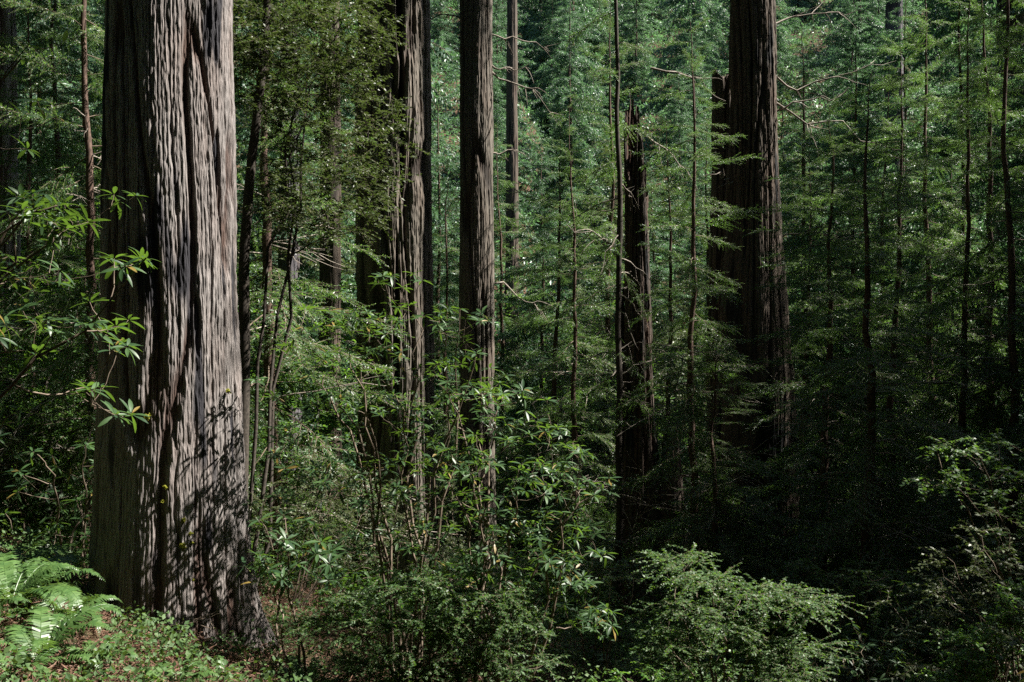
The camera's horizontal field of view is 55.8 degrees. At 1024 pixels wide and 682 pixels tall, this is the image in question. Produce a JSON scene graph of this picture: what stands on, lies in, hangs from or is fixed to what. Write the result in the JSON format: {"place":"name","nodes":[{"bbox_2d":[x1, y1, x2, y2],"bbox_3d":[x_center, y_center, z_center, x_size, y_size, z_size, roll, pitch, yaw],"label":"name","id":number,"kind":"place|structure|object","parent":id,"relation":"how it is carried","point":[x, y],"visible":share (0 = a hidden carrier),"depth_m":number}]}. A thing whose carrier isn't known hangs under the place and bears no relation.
{"place":"outdoors","nodes":[
{"label":"outdoors","id":0,"kind":"place"},
{"bbox_2d":[0,0,994,681],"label":"ground","id":1,"kind":"structure","parent":0,"point":[818,40],"depth_m":63.03},
{"bbox_2d":[0,0,27,486],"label":"redwood tree","id":2,"kind":"object","parent":1,"relation":"on","point":[11,31],"visible":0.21,"depth_m":17.34},
{"bbox_2d":[0,381,67,503],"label":"forest bush","id":3,"kind":"object","parent":1,"relation":"on","point":[26,481],"visible":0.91,"depth_m":11.27},
{"bbox_2d":[0,645,70,677],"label":"sword fern","id":4,"kind":"object","parent":1,"relation":"on","point":[42,658],"visible":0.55,"depth_m":6.78},
{"bbox_2d":[0,551,83,610],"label":"sword fern","id":5,"kind":"object","parent":1,"relation":"on","point":[21,586],"visible":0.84,"depth_m":8.02},
{"bbox_2d":[2,376,87,511],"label":"forest bush","id":6,"kind":"object","parent":1,"relation":"on","point":[65,482],"visible":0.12,"depth_m":13.51},
{"bbox_2d":[0,414,95,568],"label":"forest bush","id":7,"kind":"object","parent":1,"relation":"on","point":[85,514],"visible":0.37,"depth_m":10.76},
{"bbox_2d":[0,358,96,538],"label":"forest bush","id":8,"kind":"object","parent":1,"relation":"on","point":[15,438],"visible":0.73,"depth_m":12.33},
{"bbox_2d":[0,252,99,532],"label":"broadleaf tree","id":9,"kind":"object","parent":1,"relation":"on","point":[49,287],"visible":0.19,"depth_m":14.52},
{"bbox_2d":[0,244,99,521],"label":"broadleaf tree","id":10,"kind":"object","parent":1,"relation":"on","point":[70,400],"visible":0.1,"depth_m":14.62},
{"bbox_2d":[0,0,100,498],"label":"young conifer","id":11,"kind":"object","parent":1,"relation":"on","point":[28,171],"visible":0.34,"depth_m":15.96},
{"bbox_2d":[0,0,102,496],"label":"young conifer","id":12,"kind":"object","parent":1,"relation":"on","point":[57,137],"visible":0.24,"depth_m":19.00},
{"bbox_2d":[0,0,104,551],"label":"young conifer","id":13,"kind":"object","parent":1,"relation":"on","point":[87,341],"visible":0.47,"depth_m":12.73},
{"bbox_2d":[8,554,106,591],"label":"sword fern","id":14,"kind":"object","parent":1,"relation":"on","point":[66,558],"visible":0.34,"depth_m":8.74},
{"bbox_2d":[16,0,104,398],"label":"hemlock tree","id":15,"kind":"object","parent":1,"relation":"on","point":[22,139],"visible":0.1,"depth_m":23.96},
{"bbox_2d":[0,602,120,674],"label":"sword fern","id":16,"kind":"object","parent":1,"relation":"on","point":[35,642],"visible":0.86,"depth_m":7.11},
{"bbox_2d":[20,586,123,636],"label":"sword fern","id":17,"kind":"object","parent":1,"relation":"on","point":[59,611],"visible":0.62,"depth_m":8.01},
{"bbox_2d":[0,30,157,432],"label":"rhododendron","id":18,"kind":"object","parent":1,"relation":"on","point":[29,213],"visible":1,"depth_m":5.51},
{"bbox_2d":[57,1,104,166],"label":"hemlock tree","id":19,"kind":"object","parent":1,"relation":"on","point":[92,8],"visible":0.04,"depth_m":59.81},
{"bbox_2d":[34,0,250,391],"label":"hemlock tree","id":20,"kind":"object","parent":1,"relation":"on","point":[101,13],"visible":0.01,"depth_m":26.41},
{"bbox_2d":[132,660,220,681],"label":"sword fern","id":21,"kind":"object","parent":1,"relation":"on","point":[168,673],"visible":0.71,"depth_m":7.15},
{"bbox_2d":[86,0,281,651],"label":"redwood tree","id":22,"kind":"object","parent":1,"relation":"on","point":[170,530],"visible":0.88,"depth_m":9.04},
{"bbox_2d":[234,25,358,531],"bbox_3d":[-6.396,-2.371,26.947,6.505,18.879,6.357,0,0,-3],"label":"hemlock tree","id":23,"kind":"object","parent":1,"relation":"on","point":[304,268],"visible":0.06,"depth_m":26.36},
{"bbox_2d":[236,141,356,504],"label":"broadleaf tree","id":24,"kind":"object","parent":1,"relation":"on","point":[347,268],"visible":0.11,"depth_m":25.93},
{"bbox_2d":[234,508,364,677],"bbox_3d":[-1.838,2.282,8.399,1.216,1.614,0.968,0,0,0],"label":"rhododendron","id":25,"kind":"object","parent":1,"relation":"on","point":[283,582],"visible":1,"depth_m":8.32},
{"bbox_2d":[248,277,360,546],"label":"broadleaf tree","id":26,"kind":"object","parent":1,"relation":"on","point":[294,404],"visible":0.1,"depth_m":17.96},
{"bbox_2d":[247,444,397,609],"bbox_3d":[-3.001,2.441,12.675,2.176,2.171,2.372,0,0,25],"label":"forest bush","id":27,"kind":"object","parent":1,"relation":"on","point":[335,504],"visible":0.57,"depth_m":12.54},
{"bbox_2d":[316,0,345,550],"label":"redwood tree","id":28,"kind":"object","parent":1,"relation":"on","point":[328,274],"visible":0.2,"depth_m":22.80},
{"bbox_2d":[232,0,430,585],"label":"tanoak tree","id":29,"kind":"object","parent":1,"relation":"on","point":[338,63],"visible":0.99,"depth_m":11.96},
{"bbox_2d":[272,522,393,598],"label":"forest bush","id":30,"kind":"object","parent":1,"relation":"on","point":[315,567],"visible":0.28,"depth_m":14.77},
{"bbox_2d":[252,466,429,585],"bbox_3d":[-3.256,3.132,16.361,3.364,1.980,1.899,0,0,28],"label":"forest bush","id":31,"kind":"object","parent":1,"relation":"on","point":[299,540],"visible":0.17,"depth_m":16.39},
{"bbox_2d":[233,0,450,569],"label":"young conifer","id":32,"kind":"object","parent":1,"relation":"on","point":[297,352],"visible":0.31,"depth_m":15.19},
{"bbox_2d":[232,0,457,537],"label":"redwood tree","id":33,"kind":"object","parent":1,"relation":"on","point":[437,51],"visible":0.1,"depth_m":25.76},
{"bbox_2d":[239,270,515,678],"bbox_3d":[-1.284,1.375,9.289,2.638,4.141,1.679,0,0,0],"label":"rhododendron","id":34,"kind":"object","parent":1,"relation":"on","point":[376,520],"visible":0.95,"depth_m":9.25},
{"bbox_2d":[292,478,466,613],"bbox_3d":[-1.974,2.839,13.181,1.982,1.977,2.160,0,0,42],"label":"forest bush","id":35,"kind":"object","parent":1,"relation":"on","point":[402,516],"visible":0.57,"depth_m":13.03},
{"bbox_2d":[349,0,446,608],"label":"redwood tree","id":36,"kind":"object","parent":1,"relation":"on","point":[408,248],"visible":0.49,"depth_m":16.95},
{"bbox_2d":[340,0,459,321],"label":"conifer tree","id":37,"kind":"object","parent":1,"relation":"on","point":[442,148],"visible":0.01,"depth_m":52.67},
{"bbox_2d":[273,557,572,681],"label":"huckleberry bush","id":38,"kind":"object","parent":1,"relation":"on","point":[449,625],"visible":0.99,"depth_m":8.05},
{"bbox_2d":[306,526,565,661],"bbox_3d":[-0.931,3.080,11.643,3.129,1.388,3.165,0,0,-17],"label":"forest bush","id":39,"kind":"object","parent":1,"relation":"on","point":[376,604],"visible":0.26,"depth_m":11.47},
{"bbox_2d":[430,0,459,70],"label":"hemlock tree","id":40,"kind":"object","parent":1,"relation":"on","point":[439,22],"visible":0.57,"depth_m":92.43},
{"bbox_2d":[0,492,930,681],"bbox_3d":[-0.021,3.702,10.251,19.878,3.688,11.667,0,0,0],"label":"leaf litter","id":41,"kind":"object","parent":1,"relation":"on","point":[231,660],"visible":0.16,"depth_m":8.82},
{"bbox_2d":[430,39,531,536],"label":"hemlock tree","id":42,"kind":"object","parent":1,"relation":"on","point":[436,161],"visible":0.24,"depth_m":29.82},
{"bbox_2d":[382,540,585,670],"bbox_3d":[-0.314,3.237,11.777,2.440,1.436,1.377,0,0,-4],"label":"forest bush","id":43,"kind":"object","parent":1,"relation":"on","point":[521,560],"visible":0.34,"depth_m":11.74},
{"bbox_2d":[432,158,536,578],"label":"young conifer","id":44,"kind":"object","parent":1,"relation":"on","point":[444,351],"visible":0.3,"depth_m":24.92},
{"bbox_2d":[428,468,549,606],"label":"forest bush","id":45,"kind":"object","parent":1,"relation":"on","point":[495,519],"visible":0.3,"depth_m":17.43},
{"bbox_2d":[0,479,978,681],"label":"floor plants","id":46,"kind":"object","parent":1,"relation":"on","point":[178,640],"visible":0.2,"depth_m":8.30},
{"bbox_2d":[457,33,531,243],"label":"hemlock tree","id":47,"kind":"object","parent":1,"relation":"on","point":[497,117],"visible":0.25,"depth_m":62.00},
{"bbox_2d":[370,379,621,681],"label":"rhododendron","id":48,"kind":"object","parent":1,"relation":"on","point":[542,556],"visible":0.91,"depth_m":8.52},
{"bbox_2d":[439,124,552,542],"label":"young conifer","id":49,"kind":"object","parent":1,"relation":"on","point":[502,319],"visible":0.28,"depth_m":29.98},
{"bbox_2d":[452,0,539,191],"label":"hemlock tree","id":50,"kind":"object","parent":1,"relation":"on","point":[521,169],"visible":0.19,"depth_m":69.10},
{"bbox_2d":[431,0,562,589],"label":"redwood tree","id":51,"kind":"object","parent":1,"relation":"on","point":[477,282],"visible":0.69,"depth_m":19.22},
{"bbox_2d":[17,0,994,570],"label":"forest","id":52,"kind":"object","parent":1,"relation":"on","point":[629,98],"visible":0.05,"depth_m":83.70},
{"bbox_2d":[0,459,1023,681],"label":"gully undergrowth","id":53,"kind":"object","parent":1,"relation":"on","point":[15,526],"visible":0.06,"depth_m":13.74},
{"bbox_2d":[504,0,519,382],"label":"redwood tree","id":54,"kind":"object","parent":1,"relation":"on","point":[511,124],"visible":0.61,"depth_m":49.74},
{"bbox_2d":[492,0,540,152],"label":"hemlock tree","id":55,"kind":"object","parent":1,"relation":"on","point":[502,48],"visible":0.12,"depth_m":81.07},
{"bbox_2d":[456,569,612,640],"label":"forest bush","id":56,"kind":"object","parent":1,"relation":"on","point":[537,588],"visible":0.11,"depth_m":15.25},
{"bbox_2d":[497,0,587,126],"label":"conifer tree","id":57,"kind":"object","parent":1,"relation":"on","point":[527,30],"visible":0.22,"depth_m":98.50},
{"bbox_2d":[522,0,576,155],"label":"hemlock tree","id":58,"kind":"object","parent":1,"relation":"on","point":[550,51],"visible":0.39,"depth_m":92.66},
{"bbox_2d":[493,124,614,583],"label":"hemlock tree","id":59,"kind":"object","parent":1,"relation":"on","point":[504,336],"visible":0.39,"depth_m":28.73},
{"bbox_2d":[495,195,612,513],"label":"hemlock tree","id":60,"kind":"object","parent":1,"relation":"on","point":[562,306],"visible":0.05,"depth_m":40.74},
{"bbox_2d":[485,103,624,605],"bbox_3d":[1.320,0.655,18.867,3.571,10.608,3.637,0,0,38],"label":"young conifer","id":61,"kind":"object","parent":1,"relation":"on","point":[553,363],"visible":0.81,"depth_m":18.95},
{"bbox_2d":[495,116,615,579],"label":"young conifer","id":62,"kind":"object","parent":1,"relation":"on","point":[554,387],"visible":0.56,"depth_m":23.95},
{"bbox_2d":[520,0,615,164],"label":"conifer tree","id":63,"kind":"object","parent":1,"relation":"on","point":[586,6],"visible":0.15,"depth_m":95.09},
{"bbox_2d":[521,0,623,259],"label":"conifer tree","id":64,"kind":"object","parent":1,"relation":"on","point":[567,81],"visible":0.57,"depth_m":69.50},
{"bbox_2d":[496,329,657,586],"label":"broadleaf tree","id":65,"kind":"object","parent":1,"relation":"on","point":[597,446],"visible":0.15,"depth_m":25.72},
{"bbox_2d":[471,537,691,681],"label":"forest bush","id":66,"kind":"object","parent":1,"relation":"on","point":[605,579],"visible":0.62,"depth_m":10.66},
{"bbox_2d":[567,63,613,181],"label":"hemlock tree","id":67,"kind":"object","parent":1,"relation":"on","point":[590,141],"visible":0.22,"depth_m":82.13},
{"bbox_2d":[581,0,621,96],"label":"hemlock tree","id":68,"kind":"object","parent":1,"relation":"on","point":[595,41],"visible":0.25,"depth_m":102.02},
{"bbox_2d":[517,0,688,584],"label":"young conifer","id":69,"kind":"object","parent":1,"relation":"on","point":[610,226],"visible":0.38,"depth_m":27.80},
{"bbox_2d":[558,0,652,119],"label":"conifer tree","id":70,"kind":"object","parent":1,"relation":"on","point":[586,19],"visible":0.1,"depth_m":103.16},
{"bbox_2d":[553,0,668,641],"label":"young conifer","id":71,"kind":"object","parent":1,"relation":"on","point":[618,460],"visible":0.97,"depth_m":14.53},
{"bbox_2d":[552,136,706,327],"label":"conifer tree","id":72,"kind":"object","parent":1,"relation":"on","point":[596,241],"visible":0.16,"depth_m":51.89},
{"bbox_2d":[600,0,668,108],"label":"hemlock tree","id":73,"kind":"object","parent":1,"relation":"on","point":[634,74],"visible":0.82,"depth_m":92.84},
{"bbox_2d":[585,109,709,580],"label":"young conifer","id":74,"kind":"object","parent":1,"relation":"on","point":[667,323],"visible":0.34,"depth_m":22.95},
{"bbox_2d":[612,167,706,413],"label":"conifer tree","id":75,"kind":"object","parent":1,"relation":"on","point":[652,266],"visible":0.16,"depth_m":47.83},
{"bbox_2d":[612,114,711,551],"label":"young conifer","id":76,"kind":"object","parent":1,"relation":"on","point":[707,233],"visible":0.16,"depth_m":28.88},
{"bbox_2d":[566,67,763,629],"bbox_3d":[2.646,0.591,16.718,3.454,10.820,2.168,0,0,0],"label":"broken snag","id":77,"kind":"object","parent":1,"relation":"on","point":[639,447],"visible":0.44,"depth_m":16.80},
{"bbox_2d":[578,612,752,679],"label":"forest bush","id":78,"kind":"object","parent":1,"relation":"on","point":[624,649],"visible":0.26,"depth_m":11.88},
{"bbox_2d":[587,644,764,681],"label":"forest bush","id":79,"kind":"object","parent":1,"relation":"on","point":[643,672],"visible":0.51,"depth_m":8.46},
{"bbox_2d":[646,68,710,252],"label":"hemlock tree","id":80,"kind":"object","parent":1,"relation":"on","point":[681,135],"visible":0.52,"depth_m":62.96},
{"bbox_2d":[637,0,729,167],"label":"conifer tree","id":81,"kind":"object","parent":1,"relation":"on","point":[681,12],"visible":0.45,"depth_m":78.31},
{"bbox_2d":[653,27,713,198],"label":"hemlock tree","id":82,"kind":"object","parent":1,"relation":"on","point":[697,92],"visible":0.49,"depth_m":70.59},
{"bbox_2d":[582,13,803,666],"bbox_3d":[2.801,0.207,14.019,3.321,9.865,3.382,0,0,-25],"label":"young conifer","id":83,"kind":"object","parent":1,"relation":"on","point":[695,316],"visible":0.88,"depth_m":13.97},
{"bbox_2d":[611,330,825,658],"bbox_3d":[2.741,2.283,13.367,3.134,4.878,3.036,0,0,27],"label":"young conifer","id":84,"kind":"object","parent":1,"relation":"on","point":[715,481],"visible":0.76,"depth_m":13.28},
{"bbox_2d":[623,542,867,681],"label":"huckleberry bush","id":85,"kind":"object","parent":1,"relation":"on","point":[749,636],"visible":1,"depth_m":7.45},
{"bbox_2d":[674,500,831,627],"bbox_3d":[3.912,3.857,16.156,2.835,2.594,2.600,0,0,12],"label":"forest bush","id":86,"kind":"object","parent":1,"relation":"on","point":[747,566],"visible":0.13,"depth_m":15.63},
{"bbox_2d":[775,0,809,100],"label":"hemlock tree","id":87,"kind":"object","parent":1,"relation":"on","point":[782,41],"visible":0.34,"depth_m":91.23},
{"bbox_2d":[776,0,823,20],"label":"conifer tree","id":88,"kind":"object","parent":1,"relation":"on","point":[803,4],"visible":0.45,"depth_m":115.69},
{"bbox_2d":[700,0,906,629],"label":"redwood tree","id":89,"kind":"object","parent":1,"relation":"on","point":[745,88],"visible":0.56,"depth_m":17.58},
{"bbox_2d":[777,76,835,289],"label":"broadleaf tree","id":90,"kind":"object","parent":1,"relation":"on","point":[778,133],"visible":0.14,"depth_m":53.57},
{"bbox_2d":[777,25,887,532],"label":"hemlock tree","id":91,"kind":"object","parent":1,"relation":"on","point":[791,151],"visible":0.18,"depth_m":28.77},
{"bbox_2d":[718,95,958,655],"bbox_3d":[4.904,0.850,15.494,4.237,9.726,4.673,0,0,-9],"label":"young conifer","id":92,"kind":"object","parent":1,"relation":"on","point":[825,448],"visible":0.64,"depth_m":15.42},
{"bbox_2d":[777,14,901,576],"bbox_3d":[7.782,-0.193,24.846,5.313,16.259,5.485,0,0,2],"label":"young conifer","id":93,"kind":"object","parent":1,"relation":"on","point":[807,78],"visible":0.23,"depth_m":24.87},
{"bbox_2d":[775,0,906,394],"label":"redwood tree","id":94,"kind":"object","parent":1,"relation":"on","point":[890,6],"visible":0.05,"depth_m":41.69},
{"bbox_2d":[782,144,902,617],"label":"young conifer","id":95,"kind":"object","parent":1,"relation":"on","point":[804,409],"visible":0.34,"depth_m":21.97},
{"bbox_2d":[807,0,884,201],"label":"hemlock tree","id":96,"kind":"object","parent":1,"relation":"on","point":[832,58],"visible":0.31,"depth_m":69.53},
{"bbox_2d":[777,558,917,681],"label":"forest bush","id":97,"kind":"object","parent":1,"relation":"on","point":[817,570],"visible":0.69,"depth_m":10.68},
{"bbox_2d":[808,0,911,144],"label":"conifer tree","id":98,"kind":"object","parent":1,"relation":"on","point":[875,22],"visible":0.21,"depth_m":79.65},
{"bbox_2d":[780,3,955,616],"bbox_3d":[8.478,-0.092,23.911,5.820,16.774,5.590,0,0,-9],"label":"hemlock tree","id":99,"kind":"object","parent":1,"relation":"on","point":[850,37],"visible":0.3,"depth_m":23.91},
{"bbox_2d":[713,72,1023,681],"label":"young conifer","id":100,"kind":"object","parent":1,"relation":"on","point":[870,445],"visible":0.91,"depth_m":12.77},
{"bbox_2d":[799,621,963,681],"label":"forest bush","id":101,"kind":"object","parent":1,"relation":"on","point":[899,651],"visible":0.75,"depth_m":8.88},
{"bbox_2d":[799,67,975,639],"bbox_3d":[8.341,0.625,22.197,4.728,13.790,4.643,0,0,-37],"label":"young conifer","id":102,"kind":"object","parent":1,"relation":"on","point":[882,282],"visible":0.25,"depth_m":21.93},
{"bbox_2d":[773,34,1022,646],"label":"young conifer","id":103,"kind":"object","parent":1,"relation":"on","point":[900,180],"visible":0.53,"depth_m":17.01},
{"bbox_2d":[831,0,984,466],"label":"hemlock tree","id":104,"kind":"object","parent":1,"relation":"on","point":[889,167],"visible":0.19,"depth_m":29.03},
{"bbox_2d":[825,561,1007,681],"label":"forest bush","id":105,"kind":"object","parent":1,"relation":"on","point":[893,576],"visible":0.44,"depth_m":11.52},
{"bbox_2d":[827,0,1023,596],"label":"young conifer","id":106,"kind":"object","parent":1,"relation":"on","point":[924,122],"visible":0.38,"depth_m":19.93},
{"bbox_2d":[833,0,1023,664],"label":"young conifer","id":107,"kind":"object","parent":1,"relation":"on","point":[997,418],"visible":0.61,"depth_m":14.93},
{"bbox_2d":[870,54,986,410],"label":"hemlock tree","id":108,"kind":"object","parent":1,"relation":"on","point":[929,121],"visible":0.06,"depth_m":33.63},
{"bbox_2d":[839,0,1023,629],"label":"hemlock tree","id":109,"kind":"object","parent":1,"relation":"on","point":[933,127],"visible":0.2,"depth_m":23.05},
{"bbox_2d":[848,0,1023,431],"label":"redwood tree","id":110,"kind":"object","parent":1,"relation":"on","point":[942,31],"visible":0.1,"depth_m":25.17},
{"bbox_2d":[855,0,1023,609],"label":"young conifer","id":111,"kind":"object","parent":1,"relation":"on","point":[949,316],"visible":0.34,"depth_m":19.00},
{"bbox_2d":[857,580,1023,681],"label":"forest bush","id":112,"kind":"object","parent":1,"relation":"on","point":[924,646],"visible":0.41,"depth_m":9.31},
{"bbox_2d":[860,502,1023,681],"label":"forest bush","id":113,"kind":"object","parent":1,"relation":"on","point":[948,614],"visible":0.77,"depth_m":8.68},
{"bbox_2d":[873,581,1010,679],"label":"forest bush","id":114,"kind":"object","parent":1,"relation":"on","point":[950,625],"visible":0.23,"depth_m":12.40},
{"bbox_2d":[873,536,1023,659],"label":"forest bush","id":115,"kind":"object","parent":1,"relation":"on","point":[919,553],"visible":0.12,"depth_m":13.80},
{"bbox_2d":[876,0,1023,674],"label":"young conifer","id":116,"kind":"object","parent":1,"relation":"on","point":[1013,362],"visible":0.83,"depth_m":14.00},
{"bbox_2d":[899,428,1023,668],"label":"vine maple","id":117,"kind":"object","parent":1,"relation":"on","point":[961,479],"visible":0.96,"depth_m":9.40},
{"bbox_2d":[904,577,1023,681],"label":"huckleberry bush","id":118,"kind":"object","parent":1,"relation":"on","point":[982,672],"visible":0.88,"depth_m":8.04},
{"bbox_2d":[933,1,996,245],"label":"conifer tree","id":119,"kind":"object","parent":1,"relation":"on","point":[957,74],"visible":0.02,"depth_m":52.95},
{"bbox_2d":[932,0,1023,586],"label":"hemlock tree","id":120,"kind":"object","parent":1,"relation":"on","point":[999,167],"visible":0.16,"depth_m":22.07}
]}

